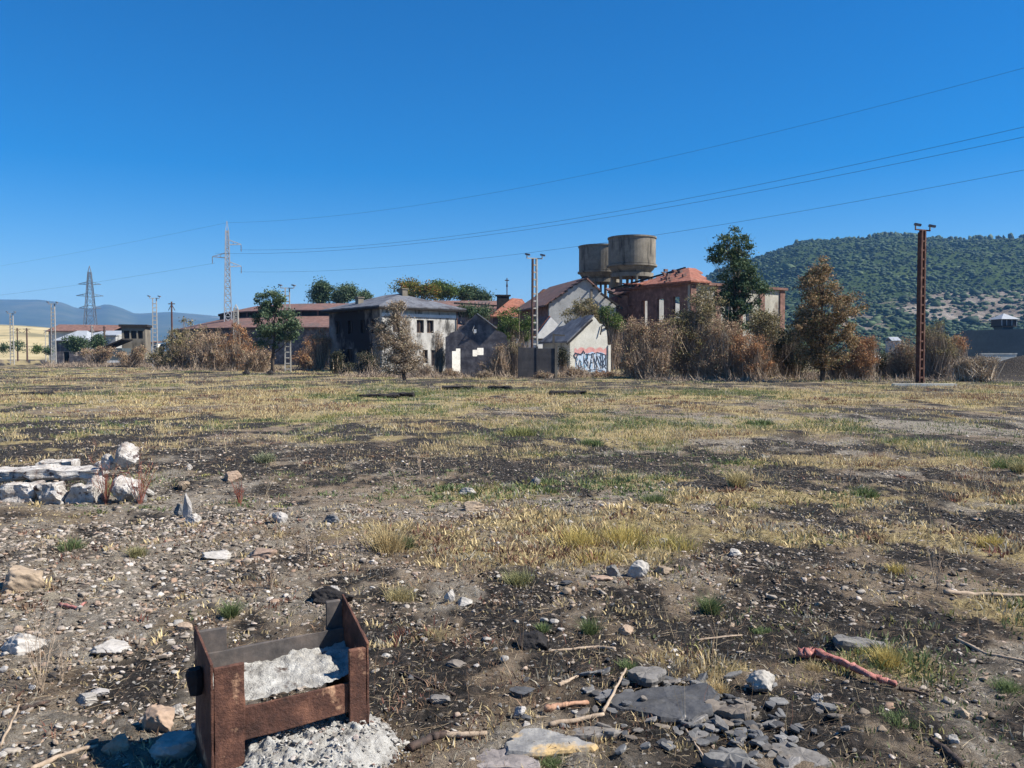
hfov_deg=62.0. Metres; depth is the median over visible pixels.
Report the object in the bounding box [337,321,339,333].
window
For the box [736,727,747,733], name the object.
slate
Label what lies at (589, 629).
grass tuft
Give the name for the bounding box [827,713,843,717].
slate
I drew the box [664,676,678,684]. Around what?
slate
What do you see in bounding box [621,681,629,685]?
slate
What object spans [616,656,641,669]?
grass tuft
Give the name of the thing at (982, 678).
cobble
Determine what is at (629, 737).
slate
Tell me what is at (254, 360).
bush
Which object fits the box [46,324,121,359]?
red roof warehouse
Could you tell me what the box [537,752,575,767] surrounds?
grass tuft
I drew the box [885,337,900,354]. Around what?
white farmhouse
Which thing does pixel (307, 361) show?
bush
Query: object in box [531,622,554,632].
grass tuft
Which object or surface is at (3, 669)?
cobble
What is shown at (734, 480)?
grass tuft
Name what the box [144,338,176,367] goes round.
bush
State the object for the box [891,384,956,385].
foundation strip
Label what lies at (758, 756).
slate
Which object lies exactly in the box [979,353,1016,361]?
white wall
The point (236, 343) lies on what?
bush
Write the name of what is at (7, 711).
cobble
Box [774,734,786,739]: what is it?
slate
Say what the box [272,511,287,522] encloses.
stone
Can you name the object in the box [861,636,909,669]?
grass tuft
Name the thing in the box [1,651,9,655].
cobble
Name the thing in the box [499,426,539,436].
grass tuft
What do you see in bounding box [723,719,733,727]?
slate
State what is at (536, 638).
charred lump
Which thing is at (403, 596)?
grass tuft
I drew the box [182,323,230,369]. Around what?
bush
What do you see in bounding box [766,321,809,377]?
bush
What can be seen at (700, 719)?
slate
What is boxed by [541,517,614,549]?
grass tuft
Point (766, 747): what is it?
slate
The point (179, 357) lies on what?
bush
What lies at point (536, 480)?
stone
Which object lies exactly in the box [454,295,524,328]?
orange roof house
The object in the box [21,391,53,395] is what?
charred sleeper
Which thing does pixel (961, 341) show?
bush
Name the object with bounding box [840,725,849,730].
slate
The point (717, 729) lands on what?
slate
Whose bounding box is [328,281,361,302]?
background tree
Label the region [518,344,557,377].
panel wall
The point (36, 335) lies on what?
golden field
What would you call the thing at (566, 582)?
cobble
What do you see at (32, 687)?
cobble
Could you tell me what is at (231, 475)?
stone
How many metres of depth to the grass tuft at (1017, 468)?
11.61 m
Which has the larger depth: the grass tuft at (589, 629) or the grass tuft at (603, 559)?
the grass tuft at (603, 559)
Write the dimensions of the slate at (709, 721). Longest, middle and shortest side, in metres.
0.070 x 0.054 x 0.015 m
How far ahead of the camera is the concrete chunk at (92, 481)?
9.38 m
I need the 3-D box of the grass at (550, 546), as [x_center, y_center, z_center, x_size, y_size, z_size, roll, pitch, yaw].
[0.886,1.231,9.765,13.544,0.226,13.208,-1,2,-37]
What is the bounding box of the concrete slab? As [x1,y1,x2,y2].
[0,464,108,481]
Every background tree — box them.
[304,275,339,302]
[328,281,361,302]
[357,287,374,299]
[385,275,443,300]
[426,278,467,300]
[456,283,496,300]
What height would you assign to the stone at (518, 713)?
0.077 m
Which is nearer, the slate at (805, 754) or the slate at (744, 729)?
the slate at (805, 754)
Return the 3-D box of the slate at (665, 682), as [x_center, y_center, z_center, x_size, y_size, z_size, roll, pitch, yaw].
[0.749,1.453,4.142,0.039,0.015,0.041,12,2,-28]
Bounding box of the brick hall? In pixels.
[610,267,787,368]
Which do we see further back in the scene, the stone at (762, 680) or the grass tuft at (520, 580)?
the grass tuft at (520, 580)
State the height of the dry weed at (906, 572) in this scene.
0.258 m
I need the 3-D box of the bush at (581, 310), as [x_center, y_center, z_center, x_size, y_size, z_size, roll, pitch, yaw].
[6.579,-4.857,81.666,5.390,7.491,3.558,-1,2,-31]
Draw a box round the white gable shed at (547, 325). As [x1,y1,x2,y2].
[521,316,557,347]
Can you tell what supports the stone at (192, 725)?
on the ground at (1010, 368)
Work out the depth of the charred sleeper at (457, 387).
38.77 m
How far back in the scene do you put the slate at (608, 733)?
3.57 m
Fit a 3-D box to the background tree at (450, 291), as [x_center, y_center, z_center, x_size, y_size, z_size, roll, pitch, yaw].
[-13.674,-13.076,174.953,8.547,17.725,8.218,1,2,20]
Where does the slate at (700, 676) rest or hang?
on the ground at (1010, 368)
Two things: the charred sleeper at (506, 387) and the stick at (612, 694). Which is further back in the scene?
the charred sleeper at (506, 387)
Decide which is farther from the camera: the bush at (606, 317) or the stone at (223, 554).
the bush at (606, 317)
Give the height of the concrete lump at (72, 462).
0.191 m
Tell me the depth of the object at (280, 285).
78.81 m
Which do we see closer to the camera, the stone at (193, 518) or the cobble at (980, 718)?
the cobble at (980, 718)
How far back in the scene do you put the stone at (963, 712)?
3.75 m
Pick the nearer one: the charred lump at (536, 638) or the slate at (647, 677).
the slate at (647, 677)
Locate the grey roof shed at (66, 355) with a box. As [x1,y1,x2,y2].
[52,331,95,363]
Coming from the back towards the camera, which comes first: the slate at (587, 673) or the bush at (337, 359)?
the bush at (337, 359)
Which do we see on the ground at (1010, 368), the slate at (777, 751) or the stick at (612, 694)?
the stick at (612, 694)
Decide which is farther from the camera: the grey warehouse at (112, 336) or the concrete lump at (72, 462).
the grey warehouse at (112, 336)
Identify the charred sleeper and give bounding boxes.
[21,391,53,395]
[357,393,399,397]
[393,392,414,396]
[442,385,473,389]
[487,385,511,389]
[549,390,586,394]
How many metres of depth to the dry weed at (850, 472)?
10.94 m
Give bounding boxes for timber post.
[552,334,564,347]
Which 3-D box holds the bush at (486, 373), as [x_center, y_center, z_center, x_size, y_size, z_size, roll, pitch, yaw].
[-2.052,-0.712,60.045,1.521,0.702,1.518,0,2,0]
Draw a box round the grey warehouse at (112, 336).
[93,331,121,347]
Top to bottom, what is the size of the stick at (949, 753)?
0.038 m
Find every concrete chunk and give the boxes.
[87,475,104,489]
[94,460,100,466]
[101,454,116,470]
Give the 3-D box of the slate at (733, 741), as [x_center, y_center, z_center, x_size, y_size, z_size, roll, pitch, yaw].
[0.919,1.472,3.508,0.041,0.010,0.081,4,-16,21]
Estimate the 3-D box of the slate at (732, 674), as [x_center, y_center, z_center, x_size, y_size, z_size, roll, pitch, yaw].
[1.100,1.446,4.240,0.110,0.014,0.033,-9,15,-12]
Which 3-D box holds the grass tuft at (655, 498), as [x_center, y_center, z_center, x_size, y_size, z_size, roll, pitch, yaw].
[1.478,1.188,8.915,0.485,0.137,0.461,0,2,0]
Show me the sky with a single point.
(122, 122)
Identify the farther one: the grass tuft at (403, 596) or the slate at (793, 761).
the grass tuft at (403, 596)
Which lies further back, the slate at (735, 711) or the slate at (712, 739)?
the slate at (735, 711)
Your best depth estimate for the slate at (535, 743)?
3.46 m
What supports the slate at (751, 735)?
on the ground at (1010, 368)
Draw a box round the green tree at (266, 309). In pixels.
[249,286,303,372]
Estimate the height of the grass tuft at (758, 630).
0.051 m
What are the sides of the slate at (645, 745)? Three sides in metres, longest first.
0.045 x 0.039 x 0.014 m
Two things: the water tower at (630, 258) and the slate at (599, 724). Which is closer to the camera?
the slate at (599, 724)
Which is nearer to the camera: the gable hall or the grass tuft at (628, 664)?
the grass tuft at (628, 664)
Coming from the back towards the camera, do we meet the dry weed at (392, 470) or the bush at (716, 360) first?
the bush at (716, 360)
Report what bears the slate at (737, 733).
on the ground at (1010, 368)
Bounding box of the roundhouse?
[174,303,464,364]
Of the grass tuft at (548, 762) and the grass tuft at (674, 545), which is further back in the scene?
the grass tuft at (674, 545)
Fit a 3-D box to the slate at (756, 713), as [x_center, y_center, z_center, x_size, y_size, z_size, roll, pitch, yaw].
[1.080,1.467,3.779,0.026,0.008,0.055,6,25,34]
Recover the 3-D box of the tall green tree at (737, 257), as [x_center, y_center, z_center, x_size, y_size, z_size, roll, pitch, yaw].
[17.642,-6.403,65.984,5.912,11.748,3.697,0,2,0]
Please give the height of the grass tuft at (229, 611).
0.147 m
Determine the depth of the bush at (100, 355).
117.39 m
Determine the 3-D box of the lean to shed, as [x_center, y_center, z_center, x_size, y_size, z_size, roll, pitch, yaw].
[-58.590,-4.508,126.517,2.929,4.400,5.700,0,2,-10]
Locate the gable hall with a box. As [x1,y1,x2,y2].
[515,276,622,368]
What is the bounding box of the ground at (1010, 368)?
[0,356,1023,767]
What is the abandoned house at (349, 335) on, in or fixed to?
on the ground at (1010, 368)
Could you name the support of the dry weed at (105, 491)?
on the ground at (1010, 368)
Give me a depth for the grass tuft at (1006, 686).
4.07 m
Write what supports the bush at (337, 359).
on the ground at (1010, 368)
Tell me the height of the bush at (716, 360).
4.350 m
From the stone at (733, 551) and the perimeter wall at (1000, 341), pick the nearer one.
the stone at (733, 551)
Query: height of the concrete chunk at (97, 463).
0.110 m
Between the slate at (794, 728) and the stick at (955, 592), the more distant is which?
the stick at (955, 592)
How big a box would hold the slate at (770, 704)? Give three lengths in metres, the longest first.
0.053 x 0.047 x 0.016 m
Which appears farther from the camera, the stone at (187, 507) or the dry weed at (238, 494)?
the dry weed at (238, 494)
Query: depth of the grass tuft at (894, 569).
6.14 m
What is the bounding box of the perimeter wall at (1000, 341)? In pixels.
[961,329,1023,356]
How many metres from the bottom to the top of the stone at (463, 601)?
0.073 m
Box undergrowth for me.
[39,357,958,381]
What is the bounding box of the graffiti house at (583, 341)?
[539,315,610,372]
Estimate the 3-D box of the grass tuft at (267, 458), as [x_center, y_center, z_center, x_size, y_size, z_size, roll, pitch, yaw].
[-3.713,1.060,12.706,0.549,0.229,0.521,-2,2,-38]
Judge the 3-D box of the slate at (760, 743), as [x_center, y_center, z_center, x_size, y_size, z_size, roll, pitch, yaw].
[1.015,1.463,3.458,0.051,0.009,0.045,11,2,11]
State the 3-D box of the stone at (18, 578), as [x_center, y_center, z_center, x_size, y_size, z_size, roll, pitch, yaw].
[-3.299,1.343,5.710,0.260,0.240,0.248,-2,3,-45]
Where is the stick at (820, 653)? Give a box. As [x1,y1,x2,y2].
[797,647,897,686]
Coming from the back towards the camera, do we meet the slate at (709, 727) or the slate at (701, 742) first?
the slate at (709, 727)
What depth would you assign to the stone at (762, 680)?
4.07 m
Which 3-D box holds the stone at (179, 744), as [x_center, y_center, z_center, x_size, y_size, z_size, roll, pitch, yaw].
[-1.357,1.476,3.409,0.175,0.134,0.148,-1,2,-35]
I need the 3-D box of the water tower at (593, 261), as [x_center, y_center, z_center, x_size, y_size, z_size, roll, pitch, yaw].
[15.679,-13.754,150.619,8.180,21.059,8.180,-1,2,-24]
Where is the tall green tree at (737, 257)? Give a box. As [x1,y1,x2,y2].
[704,225,778,333]
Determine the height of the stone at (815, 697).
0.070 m
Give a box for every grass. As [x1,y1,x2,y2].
[0,355,1023,401]
[0,387,1023,499]
[0,450,1023,767]
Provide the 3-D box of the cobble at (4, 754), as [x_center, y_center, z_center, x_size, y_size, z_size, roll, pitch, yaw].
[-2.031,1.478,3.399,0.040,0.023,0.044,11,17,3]
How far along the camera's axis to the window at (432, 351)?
83.92 m
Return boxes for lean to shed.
[103,338,132,362]
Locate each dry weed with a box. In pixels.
[7,593,75,692]
[57,639,72,681]
[90,459,119,504]
[122,456,157,503]
[230,476,245,503]
[257,561,281,589]
[299,524,318,559]
[385,459,395,480]
[414,449,421,473]
[682,557,692,583]
[846,456,857,480]
[898,557,918,589]
[919,537,943,589]
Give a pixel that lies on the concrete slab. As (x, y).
(65, 473)
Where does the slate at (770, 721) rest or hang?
on the slate
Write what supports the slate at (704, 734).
on the ground at (1010, 368)
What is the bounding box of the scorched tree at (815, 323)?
[788,255,872,381]
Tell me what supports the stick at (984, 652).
on the ground at (1010, 368)
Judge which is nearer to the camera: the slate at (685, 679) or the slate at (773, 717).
the slate at (773, 717)
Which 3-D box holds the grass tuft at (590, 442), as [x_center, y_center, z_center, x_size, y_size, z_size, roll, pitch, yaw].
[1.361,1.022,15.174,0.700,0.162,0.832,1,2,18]
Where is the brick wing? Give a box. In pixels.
[605,288,644,368]
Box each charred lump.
[309,586,353,604]
[517,630,547,650]
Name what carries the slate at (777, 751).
on the slate at (805, 754)
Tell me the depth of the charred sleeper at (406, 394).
32.69 m
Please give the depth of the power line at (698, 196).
79.63 m
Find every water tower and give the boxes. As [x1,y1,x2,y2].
[578,243,618,297]
[607,234,656,297]
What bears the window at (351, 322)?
in the abandoned house at (349, 335)
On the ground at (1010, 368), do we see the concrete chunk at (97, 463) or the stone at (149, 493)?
the stone at (149, 493)
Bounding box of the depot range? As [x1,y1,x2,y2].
[429,300,496,323]
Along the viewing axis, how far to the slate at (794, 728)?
3.59 m
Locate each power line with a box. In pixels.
[223,137,1021,253]
[230,68,1022,222]
[285,127,1021,249]
[301,170,1021,271]
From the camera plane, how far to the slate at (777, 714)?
3.76 m
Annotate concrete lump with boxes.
[0,480,45,502]
[33,481,67,504]
[35,459,79,466]
[65,483,104,503]
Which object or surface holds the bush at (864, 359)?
on the ground at (1010, 368)
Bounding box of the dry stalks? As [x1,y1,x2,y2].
[1,393,1023,767]
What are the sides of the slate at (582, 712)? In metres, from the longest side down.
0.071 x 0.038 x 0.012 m
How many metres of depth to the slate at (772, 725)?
3.65 m
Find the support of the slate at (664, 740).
on the ground at (1010, 368)
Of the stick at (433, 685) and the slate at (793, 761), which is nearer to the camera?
the slate at (793, 761)
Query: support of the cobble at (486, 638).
on the ground at (1010, 368)
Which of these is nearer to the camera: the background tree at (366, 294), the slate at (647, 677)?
the slate at (647, 677)
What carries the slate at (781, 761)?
on the slate at (793, 761)
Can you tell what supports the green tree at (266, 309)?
on the ground at (1010, 368)
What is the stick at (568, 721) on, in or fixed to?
on the ground at (1010, 368)
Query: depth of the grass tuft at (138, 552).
6.67 m
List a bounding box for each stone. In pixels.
[0,565,44,594]
[0,633,50,655]
[77,692,98,706]
[89,639,131,655]
[91,688,109,696]
[101,733,129,754]
[134,494,147,502]
[141,705,174,732]
[144,489,154,496]
[149,730,195,761]
[172,703,184,717]
[174,503,182,515]
[176,622,192,630]
[178,481,189,489]
[182,493,191,517]
[185,513,201,523]
[190,723,194,734]
[201,550,231,558]
[224,470,241,481]
[249,548,277,559]
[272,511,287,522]
[323,514,339,522]
[426,694,450,703]
[444,589,454,601]
[446,659,466,667]
[457,597,472,606]
[460,487,474,494]
[463,501,483,510]
[509,686,534,697]
[513,706,525,718]
[529,477,540,484]
[589,575,612,581]
[606,564,620,576]
[618,624,633,635]
[626,560,648,578]
[655,565,672,574]
[729,548,741,556]
[746,670,774,691]
[811,693,822,701]
[947,734,959,743]
[954,707,970,719]
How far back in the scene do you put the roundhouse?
141.48 m
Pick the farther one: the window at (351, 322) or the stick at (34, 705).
the window at (351, 322)
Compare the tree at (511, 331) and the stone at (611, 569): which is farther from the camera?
the tree at (511, 331)
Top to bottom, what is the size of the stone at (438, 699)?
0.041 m
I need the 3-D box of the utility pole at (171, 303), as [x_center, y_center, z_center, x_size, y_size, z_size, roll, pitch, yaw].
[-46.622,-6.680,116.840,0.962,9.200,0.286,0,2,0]
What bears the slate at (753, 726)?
on the slate
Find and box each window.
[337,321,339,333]
[348,349,351,370]
[350,321,352,333]
[362,320,364,332]
[417,320,422,332]
[427,320,432,332]
[431,350,434,365]
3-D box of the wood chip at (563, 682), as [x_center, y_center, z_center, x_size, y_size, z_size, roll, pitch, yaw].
[0.275,1.438,4.125,0.144,0.030,0.026,-2,3,-41]
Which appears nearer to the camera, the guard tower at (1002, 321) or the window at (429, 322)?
the window at (429, 322)
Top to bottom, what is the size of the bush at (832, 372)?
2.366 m
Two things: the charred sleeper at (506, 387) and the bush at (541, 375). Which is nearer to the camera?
the charred sleeper at (506, 387)
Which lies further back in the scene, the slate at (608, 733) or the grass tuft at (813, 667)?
the grass tuft at (813, 667)
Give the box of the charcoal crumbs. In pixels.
[3,470,1023,767]
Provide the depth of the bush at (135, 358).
111.56 m
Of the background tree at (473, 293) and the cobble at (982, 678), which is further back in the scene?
the background tree at (473, 293)
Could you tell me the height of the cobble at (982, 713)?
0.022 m
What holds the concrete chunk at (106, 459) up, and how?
on the concrete slab
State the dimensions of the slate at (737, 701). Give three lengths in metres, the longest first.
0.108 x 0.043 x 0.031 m
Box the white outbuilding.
[151,341,165,360]
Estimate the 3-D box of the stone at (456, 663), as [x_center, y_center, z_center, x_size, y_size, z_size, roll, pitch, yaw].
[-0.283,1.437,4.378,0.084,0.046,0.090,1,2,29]
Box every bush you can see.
[0,342,9,355]
[5,339,27,352]
[28,343,42,353]
[42,345,54,355]
[59,334,90,353]
[78,345,116,363]
[85,333,108,350]
[113,345,148,366]
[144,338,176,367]
[156,316,206,368]
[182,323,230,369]
[214,322,268,370]
[234,347,275,371]
[288,329,328,369]
[307,327,331,370]
[327,348,353,374]
[342,350,382,373]
[412,364,437,376]
[431,330,444,372]
[442,367,461,377]
[457,301,499,324]
[472,369,492,377]
[477,341,510,375]
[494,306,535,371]
[506,339,521,376]
[533,371,554,378]
[557,346,571,371]
[559,296,600,323]
[564,363,588,376]
[593,369,613,376]
[596,304,625,370]
[611,316,681,378]
[658,283,729,376]
[685,314,743,379]
[727,330,775,379]
[742,307,799,376]
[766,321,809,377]
[825,347,850,379]
[839,333,884,379]
[875,350,889,376]
[882,336,915,378]
[905,319,962,378]
[947,333,971,373]
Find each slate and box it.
[476,748,539,767]
[504,728,597,759]
[571,726,623,742]
[577,670,596,675]
[577,707,589,715]
[583,684,594,693]
[590,690,599,696]
[592,705,598,712]
[595,689,612,699]
[596,722,611,727]
[597,698,605,703]
[601,666,610,674]
[602,731,614,735]
[606,707,617,713]
[608,683,719,724]
[615,743,626,754]
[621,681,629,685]
[621,700,631,705]
[621,730,627,736]
[623,689,633,691]
[624,735,637,740]
[627,666,666,687]
[633,728,643,732]
[640,695,647,701]
[640,742,650,749]
[645,716,656,722]
[654,723,669,728]
[655,738,667,747]
[660,741,675,751]
[662,680,670,685]
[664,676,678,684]
[668,679,679,683]
[674,729,683,735]
[677,714,707,727]
[680,720,695,727]
[682,676,689,681]
[688,731,695,737]
[689,680,713,684]
[695,723,703,727]
[696,672,707,681]
[696,731,708,737]
[696,738,709,746]
[702,746,749,767]
[704,723,714,732]
[705,699,719,715]
[706,717,714,724]
[706,736,718,744]
[714,726,720,731]
[715,715,728,730]
[717,704,751,720]
[722,693,736,698]
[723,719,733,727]
[724,670,741,678]
[724,730,734,735]
[728,741,743,747]
[730,739,739,743]
[733,699,753,705]
[733,729,747,739]
[734,737,744,741]
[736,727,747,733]
[743,720,758,728]
[745,763,759,767]
[747,733,756,737]
[748,750,758,757]
[748,757,757,764]
[749,724,758,729]
[749,735,768,745]
[752,711,759,719]
[753,730,767,742]
[754,753,763,758]
[756,741,765,746]
[762,743,772,751]
[764,719,773,728]
[765,701,775,709]
[766,750,776,757]
[767,714,779,719]
[768,697,788,705]
[768,723,777,728]
[771,741,831,767]
[771,748,782,753]
[772,720,784,727]
[774,712,785,717]
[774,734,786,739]
[776,755,788,766]
[777,708,783,714]
[780,756,800,767]
[787,735,798,742]
[787,742,797,747]
[789,724,799,733]
[815,707,823,713]
[816,702,836,710]
[816,742,824,747]
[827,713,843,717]
[832,634,888,651]
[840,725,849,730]
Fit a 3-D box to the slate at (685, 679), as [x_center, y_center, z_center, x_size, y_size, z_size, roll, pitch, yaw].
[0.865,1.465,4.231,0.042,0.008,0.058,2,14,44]
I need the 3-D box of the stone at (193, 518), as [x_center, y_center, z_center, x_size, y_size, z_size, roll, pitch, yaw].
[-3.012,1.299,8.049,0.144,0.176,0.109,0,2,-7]
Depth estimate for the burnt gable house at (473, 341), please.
65.98 m
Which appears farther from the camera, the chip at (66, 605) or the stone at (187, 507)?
the stone at (187, 507)
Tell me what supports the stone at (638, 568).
on the ground at (1010, 368)
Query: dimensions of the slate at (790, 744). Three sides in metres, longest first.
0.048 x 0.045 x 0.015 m
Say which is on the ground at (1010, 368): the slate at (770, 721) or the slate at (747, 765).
the slate at (747, 765)
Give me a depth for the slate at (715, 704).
3.81 m
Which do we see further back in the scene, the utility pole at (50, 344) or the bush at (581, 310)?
the utility pole at (50, 344)
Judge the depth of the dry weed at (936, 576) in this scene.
5.71 m
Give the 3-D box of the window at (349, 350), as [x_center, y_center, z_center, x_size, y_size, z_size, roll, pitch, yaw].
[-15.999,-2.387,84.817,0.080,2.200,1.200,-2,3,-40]
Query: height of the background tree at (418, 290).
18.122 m
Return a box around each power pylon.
[76,266,101,324]
[212,222,241,321]
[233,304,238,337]
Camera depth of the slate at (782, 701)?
3.89 m
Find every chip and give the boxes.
[58,601,86,608]
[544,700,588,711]
[557,675,578,686]
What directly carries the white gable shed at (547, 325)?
on the ground at (1010, 368)
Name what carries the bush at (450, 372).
on the ground at (1010, 368)
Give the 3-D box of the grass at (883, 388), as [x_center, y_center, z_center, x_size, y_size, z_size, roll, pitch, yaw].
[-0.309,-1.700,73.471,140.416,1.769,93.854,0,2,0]
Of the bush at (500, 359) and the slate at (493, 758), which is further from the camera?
the bush at (500, 359)
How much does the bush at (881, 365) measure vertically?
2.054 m
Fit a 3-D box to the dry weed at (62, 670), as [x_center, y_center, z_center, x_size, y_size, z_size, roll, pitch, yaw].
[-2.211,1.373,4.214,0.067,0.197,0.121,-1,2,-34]
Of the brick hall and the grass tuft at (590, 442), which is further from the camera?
the brick hall
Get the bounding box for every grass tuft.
[54,534,91,552]
[122,544,149,558]
[212,597,254,618]
[247,450,278,463]
[346,514,458,555]
[381,582,423,603]
[399,534,418,548]
[497,565,535,586]
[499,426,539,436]
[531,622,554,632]
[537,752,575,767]
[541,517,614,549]
[566,546,628,566]
[571,437,605,446]
[574,613,610,634]
[585,513,661,546]
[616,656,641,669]
[632,491,673,503]
[637,526,728,554]
[692,588,727,614]
[701,677,734,693]
[719,469,756,487]
[740,417,773,425]
[748,624,777,634]
[798,657,830,673]
[843,485,890,498]
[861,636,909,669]
[873,707,923,729]
[876,559,917,575]
[971,531,1015,547]
[980,456,1023,468]
[984,672,1023,695]
[1004,460,1023,472]
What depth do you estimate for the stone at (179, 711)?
3.78 m
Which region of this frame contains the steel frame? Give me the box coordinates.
[185,594,369,767]
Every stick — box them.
[0,704,19,747]
[20,699,50,710]
[28,744,97,767]
[400,670,455,695]
[406,730,446,751]
[445,730,486,738]
[548,645,615,650]
[548,712,604,726]
[602,668,626,712]
[685,728,702,756]
[696,634,741,640]
[797,647,897,686]
[898,686,931,697]
[930,738,964,767]
[943,589,1023,596]
[954,637,1023,661]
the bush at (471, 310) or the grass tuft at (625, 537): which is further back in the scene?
the bush at (471, 310)
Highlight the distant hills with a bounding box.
[0,299,219,350]
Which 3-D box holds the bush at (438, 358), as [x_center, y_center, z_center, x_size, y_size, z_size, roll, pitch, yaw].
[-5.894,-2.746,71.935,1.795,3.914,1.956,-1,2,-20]
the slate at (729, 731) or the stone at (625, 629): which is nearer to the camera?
the slate at (729, 731)
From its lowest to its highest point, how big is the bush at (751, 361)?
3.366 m
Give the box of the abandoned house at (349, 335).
[320,288,466,370]
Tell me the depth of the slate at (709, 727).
3.62 m
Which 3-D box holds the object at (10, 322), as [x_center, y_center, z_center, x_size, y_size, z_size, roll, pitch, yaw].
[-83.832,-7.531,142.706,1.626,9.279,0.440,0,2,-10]
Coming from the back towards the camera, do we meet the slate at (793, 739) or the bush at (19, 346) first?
the bush at (19, 346)
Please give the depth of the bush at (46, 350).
184.30 m
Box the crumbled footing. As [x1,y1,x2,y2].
[237,712,413,767]
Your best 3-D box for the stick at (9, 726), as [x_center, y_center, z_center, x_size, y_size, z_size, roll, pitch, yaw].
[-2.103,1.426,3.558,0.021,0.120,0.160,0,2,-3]
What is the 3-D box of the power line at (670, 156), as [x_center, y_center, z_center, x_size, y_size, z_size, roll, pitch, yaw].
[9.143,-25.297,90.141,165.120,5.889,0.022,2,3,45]
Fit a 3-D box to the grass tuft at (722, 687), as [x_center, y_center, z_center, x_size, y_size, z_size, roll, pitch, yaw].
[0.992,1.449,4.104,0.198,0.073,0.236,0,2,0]
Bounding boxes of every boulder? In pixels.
[109,475,140,501]
[113,442,138,467]
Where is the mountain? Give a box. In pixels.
[676,237,1023,353]
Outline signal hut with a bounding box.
[118,324,151,359]
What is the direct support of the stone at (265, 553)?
on the ground at (1010, 368)
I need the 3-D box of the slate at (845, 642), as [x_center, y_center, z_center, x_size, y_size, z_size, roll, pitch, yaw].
[1.918,1.435,4.690,0.300,0.066,0.170,4,-2,6]
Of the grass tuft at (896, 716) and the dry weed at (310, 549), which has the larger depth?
the dry weed at (310, 549)
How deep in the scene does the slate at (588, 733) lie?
3.59 m
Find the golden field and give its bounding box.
[0,325,166,358]
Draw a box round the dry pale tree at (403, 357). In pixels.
[366,297,428,379]
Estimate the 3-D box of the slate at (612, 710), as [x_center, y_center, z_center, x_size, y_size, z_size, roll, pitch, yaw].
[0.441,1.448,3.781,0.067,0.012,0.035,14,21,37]
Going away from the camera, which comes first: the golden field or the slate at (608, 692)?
the slate at (608, 692)
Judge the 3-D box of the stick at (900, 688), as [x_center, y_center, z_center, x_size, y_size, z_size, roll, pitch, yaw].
[1.926,1.466,4.068,0.149,0.027,0.040,1,2,32]
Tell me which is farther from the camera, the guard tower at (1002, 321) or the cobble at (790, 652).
the guard tower at (1002, 321)
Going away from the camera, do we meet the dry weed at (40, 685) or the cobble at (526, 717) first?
the cobble at (526, 717)
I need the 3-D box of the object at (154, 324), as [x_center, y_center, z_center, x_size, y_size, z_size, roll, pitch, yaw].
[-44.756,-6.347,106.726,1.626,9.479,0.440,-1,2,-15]
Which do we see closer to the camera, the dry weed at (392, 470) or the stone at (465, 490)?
the stone at (465, 490)
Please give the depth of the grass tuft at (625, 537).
6.99 m
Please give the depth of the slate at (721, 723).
3.64 m
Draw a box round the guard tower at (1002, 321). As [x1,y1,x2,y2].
[988,314,1018,329]
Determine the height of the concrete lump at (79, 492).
0.252 m
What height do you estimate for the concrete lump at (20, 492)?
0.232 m
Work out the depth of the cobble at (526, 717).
3.73 m
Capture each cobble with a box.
[0,666,7,672]
[0,751,7,757]
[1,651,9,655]
[1,708,11,716]
[14,597,23,601]
[29,685,35,690]
[50,749,61,755]
[54,724,63,729]
[155,648,162,653]
[172,619,182,626]
[482,637,491,640]
[500,655,508,661]
[521,714,531,720]
[549,619,558,623]
[558,722,569,727]
[561,580,571,584]
[563,587,571,594]
[786,649,795,654]
[814,602,822,606]
[877,725,887,732]
[975,716,985,721]
[978,676,988,680]
[980,711,987,715]
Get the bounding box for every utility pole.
[17,328,20,360]
[23,328,27,360]
[49,328,52,362]
[168,302,174,343]
[505,278,508,294]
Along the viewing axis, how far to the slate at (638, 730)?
3.59 m
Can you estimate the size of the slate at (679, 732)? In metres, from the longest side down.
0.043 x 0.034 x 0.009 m
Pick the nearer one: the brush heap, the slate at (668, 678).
the slate at (668, 678)
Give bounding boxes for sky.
[0,0,1023,315]
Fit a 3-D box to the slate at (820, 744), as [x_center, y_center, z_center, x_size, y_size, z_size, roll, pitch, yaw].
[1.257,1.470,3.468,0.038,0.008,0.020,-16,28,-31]
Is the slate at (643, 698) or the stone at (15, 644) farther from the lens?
the stone at (15, 644)
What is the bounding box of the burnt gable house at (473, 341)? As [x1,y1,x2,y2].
[445,313,506,375]
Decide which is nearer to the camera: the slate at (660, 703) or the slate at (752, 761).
the slate at (752, 761)
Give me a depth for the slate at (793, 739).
3.51 m
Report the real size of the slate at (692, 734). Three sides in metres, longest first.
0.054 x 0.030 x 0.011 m
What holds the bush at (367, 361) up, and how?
on the ground at (1010, 368)
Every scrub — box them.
[659,231,1023,352]
[829,348,915,358]
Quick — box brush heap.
[947,351,1002,381]
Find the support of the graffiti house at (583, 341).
on the ground at (1010, 368)
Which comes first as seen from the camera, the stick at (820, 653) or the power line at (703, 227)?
the stick at (820, 653)
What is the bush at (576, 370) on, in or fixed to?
on the ground at (1010, 368)

